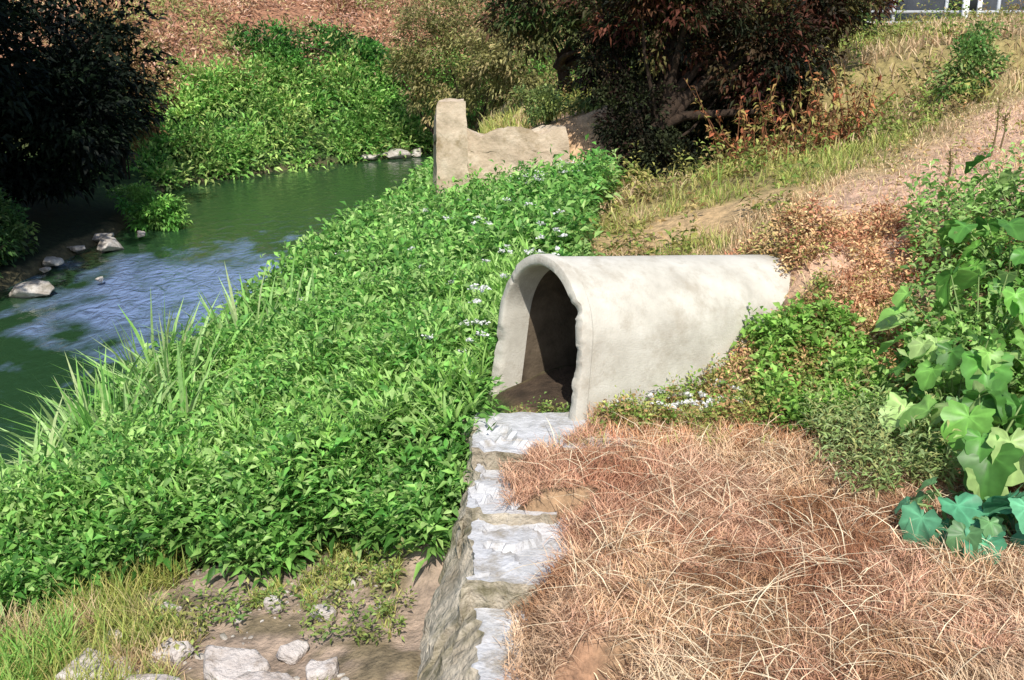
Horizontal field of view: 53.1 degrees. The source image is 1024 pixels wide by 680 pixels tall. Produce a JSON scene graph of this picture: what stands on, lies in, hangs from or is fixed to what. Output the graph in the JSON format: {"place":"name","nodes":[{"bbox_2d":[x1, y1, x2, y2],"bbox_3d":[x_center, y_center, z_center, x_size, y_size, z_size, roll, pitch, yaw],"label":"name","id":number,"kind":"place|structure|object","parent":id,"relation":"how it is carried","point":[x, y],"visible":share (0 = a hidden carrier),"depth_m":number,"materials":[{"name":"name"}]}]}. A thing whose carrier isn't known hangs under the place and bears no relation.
{"place":"outdoors","nodes":[
{"label":"outdoors","id":0,"kind":"place"},
{"bbox_2d":[0,153,432,476],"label":"river water","id":1,"kind":"structure","parent":0,"point":[238,227],"depth_m":20.87,"materials":[{"name":"green liquid"}]},
{"bbox_2d":[10,0,723,101],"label":"dry scrub hillside","id":2,"kind":"structure","parent":0,"point":[164,36],"depth_m":37.89,"materials":[{"name":"brown plant"},{"name":"dry leaves"},{"name":"bark"}]},
{"bbox_2d":[0,0,1023,679],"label":"ground","id":3,"kind":"structure","parent":0,"point":[62,226],"depth_m":9.07,"materials":[{"name":"brown soil"}]},
{"bbox_2d":[0,186,39,277],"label":"riverside shrub","id":4,"kind":"object","parent":3,"relation":"on","point":[14,238],"visible":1,"depth_m":20.62,"materials":[{"name":"green plant"}]},
{"bbox_2d":[0,0,179,212],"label":"shaded riverside tree","id":5,"kind":"object","parent":3,"relation":"on","point":[67,101],"visible":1,"depth_m":22.65,"materials":[{"name":"green plant"}]},
{"bbox_2d":[43,0,187,178],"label":"brown shrub","id":6,"kind":"object","parent":3,"relation":"on","point":[138,68],"visible":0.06,"depth_m":28.49,"materials":[{"name":"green plant"}]},
{"bbox_2d":[105,180,192,231],"bbox_3d":[-9.026,-3.047,25.507,2.421,1.738,1.606,11,21,30],"label":"green bush","id":7,"kind":"object","parent":3,"relation":"on","point":[143,209],"visible":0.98,"depth_m":25.18,"materials":[{"name":"green plant"}]},
{"bbox_2d":[0,249,345,573],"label":"reed clump","id":8,"kind":"object","parent":3,"relation":"on","point":[82,409],"visible":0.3,"depth_m":11.75,"materials":[{"name":"green plant"}]},
{"bbox_2d":[55,595,338,679],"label":"rocks","id":9,"kind":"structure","parent":3,"relation":"on","point":[224,663],"depth_m":7.43,"materials":[{"name":"rock"}]},
{"bbox_2d":[8,147,421,297],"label":"river rocks","id":10,"kind":"object","parent":3,"relation":"on","point":[38,288],"visible":0.94,"depth_m":22.47,"materials":[{"name":"grey stone"}]},
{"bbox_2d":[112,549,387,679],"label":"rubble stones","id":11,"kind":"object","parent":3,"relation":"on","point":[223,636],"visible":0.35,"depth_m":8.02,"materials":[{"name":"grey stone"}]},
{"bbox_2d":[0,134,625,671],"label":"bank weeds","id":12,"kind":"object","parent":3,"relation":"on","point":[358,396],"visible":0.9,"depth_m":9.26,"materials":[{"name":"green plant"}]},
{"bbox_2d":[223,16,414,84],"bbox_3d":[-7.294,-11.015,39.410,7.783,2.736,3.880,-11,21,-30],"label":"green bush","id":13,"kind":"object","parent":3,"relation":"on","point":[287,44],"visible":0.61,"depth_m":38.34,"materials":[{"name":"green plant"}]},
{"bbox_2d":[126,36,587,193],"bbox_3d":[-3.869,-8.781,38.776,24.371,5.400,7.866,-14,23,-37],"label":"bank foliage","id":14,"kind":"object","parent":3,"relation":"on","point":[368,124],"visible":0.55,"depth_m":35.40,"materials":[{"name":"green plant"}]},
{"bbox_2d":[374,0,582,133],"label":"olive bush","id":15,"kind":"object","parent":3,"relation":"on","point":[499,73],"visible":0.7,"depth_m":35.19,"materials":[{"name":"green plant"}]},
{"bbox_2d":[433,98,569,194],"bbox_3d":[-0.167,-3.907,21.736,2.992,2.443,1.431,-2,18,-7],"label":"concrete abutment","id":16,"kind":"object","parent":3,"relation":"on","point":[459,146],"visible":0.61,"depth_m":21.63,"materials":[{"name":"beige concrete"}]},
{"bbox_2d":[0,11,1023,679],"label":"meadow grass","id":17,"kind":"structure","parent":3,"relation":"on","point":[24,645],"depth_m":8.79,"materials":[{"name":"green plant"}]},
{"bbox_2d":[299,158,744,410],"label":"white flowers","id":18,"kind":"object","parent":3,"relation":"on","point":[483,287],"visible":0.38,"depth_m":10.32,"materials":[{"name":"leaf"},{"name":"petal"}]},
{"bbox_2d":[417,412,639,679],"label":"concrete retaining wall","id":19,"kind":"structure","parent":3,"relation":"on","point":[478,590],"depth_m":7.32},
{"bbox_2d":[509,79,629,128],"bbox_3d":[1.364,-5.191,22.524,2.924,1.109,1.397,-3,18,-9],"label":"olive bush","id":20,"kind":"object","parent":3,"relation":"on","point":[552,106],"visible":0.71,"depth_m":22.32,"materials":[{"name":"green plant"}]},
{"bbox_2d":[489,254,789,420],"bbox_3d":[1.417,-0.084,9.972,2.966,1.825,1.486,-10,21,-29],"label":"concrete pipe","id":21,"kind":"object","parent":3,"relation":"on","point":[607,324],"visible":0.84,"depth_m":9.37,"materials":[{"name":"grey concrete"}]},
{"bbox_2d":[561,8,768,181],"bbox_3d":[3.186,-4.821,20.545,4.409,3.492,2.643,0,18,0],"label":"dark shrub","id":22,"kind":"object","parent":3,"relation":"on","point":[619,91],"visible":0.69,"depth_m":20.45,"materials":[{"name":"green plant"}]},
{"bbox_2d":[474,0,904,97],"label":"dark green tree","id":23,"kind":"object","parent":3,"relation":"on","point":[516,15],"visible":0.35,"depth_m":26.46,"materials":[{"name":"green plant"}]},
{"bbox_2d":[551,0,898,172],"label":"dark red leaved tree","id":24,"kind":"object","parent":3,"relation":"on","point":[785,56],"visible":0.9,"depth_m":20.07,"materials":[{"name":"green plant"}]},
{"bbox_2d":[539,0,1023,434],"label":"slope weeds","id":25,"kind":"object","parent":3,"relation":"on","point":[772,395],"visible":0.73,"depth_m":9.37,"materials":[{"name":"green plant"}]},
{"bbox_2d":[684,56,895,174],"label":"red stemmed weeds","id":26,"kind":"object","parent":3,"relation":"on","point":[820,125],"visible":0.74,"depth_m":18.92,"materials":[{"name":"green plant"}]},
{"bbox_2d":[715,90,1023,395],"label":"reddish weeds","id":27,"kind":"object","parent":3,"relation":"on","point":[829,223],"visible":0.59,"depth_m":10.33,"materials":[{"name":"brown plant"}]},
{"bbox_2d":[795,128,1023,498],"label":"tall weeds","id":28,"kind":"object","parent":3,"relation":"on","point":[874,447],"visible":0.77,"depth_m":8.49,"materials":[{"name":"green plant"}]},
{"bbox_2d":[859,91,1010,394],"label":"dry stalks","id":29,"kind":"object","parent":3,"relation":"on","point":[865,371],"visible":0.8,"depth_m":12.55,"materials":[{"name":"brown plant"}]},
{"bbox_2d":[859,0,1023,25],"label":"walls","id":30,"kind":"structure","parent":3,"relation":"on","point":[913,4],"depth_m":39.94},
{"bbox_2d":[944,0,977,9],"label":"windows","id":31,"kind":"structure","parent":30,"relation":"attached to","point":[973,4],"depth_m":39.85,"materials":[{"name":"grey glass"}]},
{"bbox_2d":[862,0,1023,24],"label":"roadside fence","id":32,"kind":"object","parent":3,"relation":"on","point":[979,4],"visible":0.09,"depth_m":29.44,"materials":[{"name":"white metal"}]},
{"bbox_2d":[870,153,1023,508],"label":"burdock plant","id":33,"kind":"object","parent":3,"relation":"on","point":[984,412],"visible":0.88,"depth_m":7.90,"materials":[{"name":"green plant"}]},
{"bbox_2d":[894,476,1023,565],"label":"blue green broadleaf plant","id":34,"kind":"object","parent":3,"relation":"on","point":[966,511],"visible":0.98,"depth_m":6.65,"materials":[{"name":"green plant"}]},
{"bbox_2d":[923,18,1009,105],"bbox_3d":[8.407,-5.130,18.923,1.439,1.567,1.526,9,20,25],"label":"meadow bush","id":35,"kind":"object","parent":3,"relation":"on","point":[972,50],"visible":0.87,"depth_m":18.74,"materials":[{"name":"green plant"}]},
{"bbox_2d":[484,87,1023,679],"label":"dry grass","id":36,"kind":"structure","parent":0,"point":[722,441],"depth_m":6.53,"materials":[{"name":"brown plant"}]}
]}

